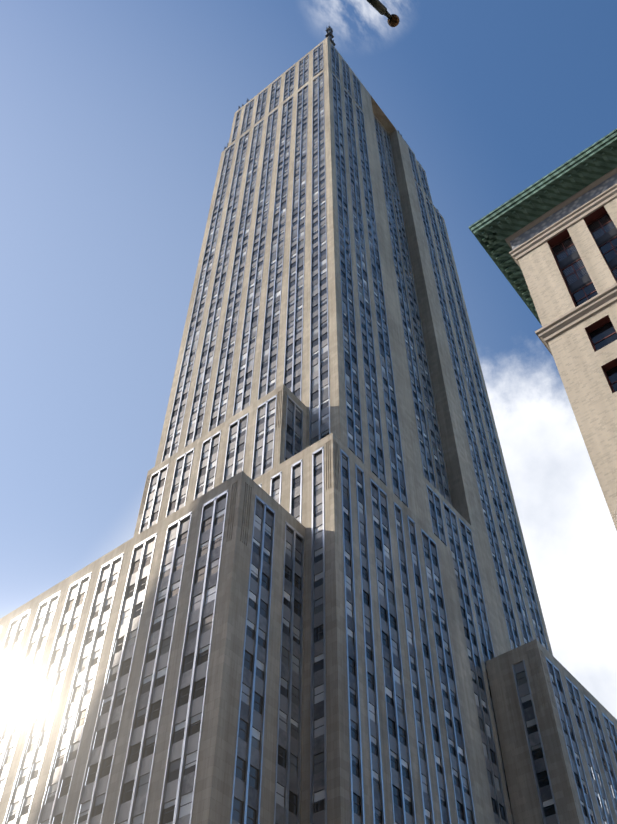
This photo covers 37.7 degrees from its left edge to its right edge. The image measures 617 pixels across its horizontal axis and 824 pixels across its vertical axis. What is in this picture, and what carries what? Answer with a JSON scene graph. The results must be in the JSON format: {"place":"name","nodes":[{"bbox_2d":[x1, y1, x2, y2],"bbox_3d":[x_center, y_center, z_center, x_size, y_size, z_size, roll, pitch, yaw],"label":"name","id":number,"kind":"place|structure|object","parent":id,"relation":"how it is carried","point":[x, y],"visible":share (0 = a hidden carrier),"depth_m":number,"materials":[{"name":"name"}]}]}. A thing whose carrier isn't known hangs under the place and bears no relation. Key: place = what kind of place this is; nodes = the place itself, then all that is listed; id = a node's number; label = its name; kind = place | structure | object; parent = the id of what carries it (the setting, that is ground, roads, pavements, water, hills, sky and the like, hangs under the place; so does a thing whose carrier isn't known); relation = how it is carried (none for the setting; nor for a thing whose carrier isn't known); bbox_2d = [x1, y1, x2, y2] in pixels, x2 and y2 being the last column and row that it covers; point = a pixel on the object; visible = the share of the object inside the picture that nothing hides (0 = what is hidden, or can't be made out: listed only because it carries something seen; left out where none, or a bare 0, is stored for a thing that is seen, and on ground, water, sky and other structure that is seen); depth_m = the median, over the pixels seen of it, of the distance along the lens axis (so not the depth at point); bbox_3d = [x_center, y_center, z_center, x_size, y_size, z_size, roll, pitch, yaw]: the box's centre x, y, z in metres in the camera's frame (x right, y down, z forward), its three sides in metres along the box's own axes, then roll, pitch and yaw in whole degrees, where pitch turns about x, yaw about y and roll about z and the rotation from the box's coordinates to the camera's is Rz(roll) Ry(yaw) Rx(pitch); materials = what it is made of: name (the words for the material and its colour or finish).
{"place":"outdoors","nodes":[
{"label":"outdoors","id":0,"kind":"place"},
{"bbox_2d":[0,0,616,823],"label":"sky","id":1,"kind":"structure","parent":0,"point":[117,116],"materials":[{"name":"blue"}]},
{"label":"ground","id":2,"kind":"structure","parent":0,"visible":0},
{"bbox_2d":[0,37,616,823],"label":"skyscraper","id":3,"kind":"structure","parent":2,"relation":"on","point":[306,593],"depth_m":116.97,"materials":[{"name":"stone"}]},
{"bbox_2d":[224,38,438,211],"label":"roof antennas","id":4,"kind":"object","parent":3,"relation":"on","point":[248,100],"visible":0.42,"depth_m":300.67,"materials":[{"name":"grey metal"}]},
{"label":"mooring mast","id":5,"kind":"object","parent":3,"relation":"on","visible":0},
{"bbox_2d":[325,26,335,45],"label":"antenna","id":6,"kind":"object","parent":5,"relation":"attached to","point":[329,31],"visible":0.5,"depth_m":412.89,"materials":[{"name":"grey metal"}]},
{"bbox_2d":[469,129,616,530],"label":"building","id":7,"kind":"structure","parent":2,"relation":"on","point":[548,242],"depth_m":57.76,"materials":[{"name":"stone"}]},
{"bbox_3d":[-2.559,-25.473,-4.402,60.000,28.000,28.000,-32,-59,23],"label":"avenue building","id":8,"kind":"object","parent":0,"visible":0},
{"bbox_2d":[366,0,399,26],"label":"flag pole","id":9,"kind":"object","parent":8,"relation":"attached to","point":[393,20],"visible":1,"depth_m":9.50,"materials":[{"name":"black metal"}]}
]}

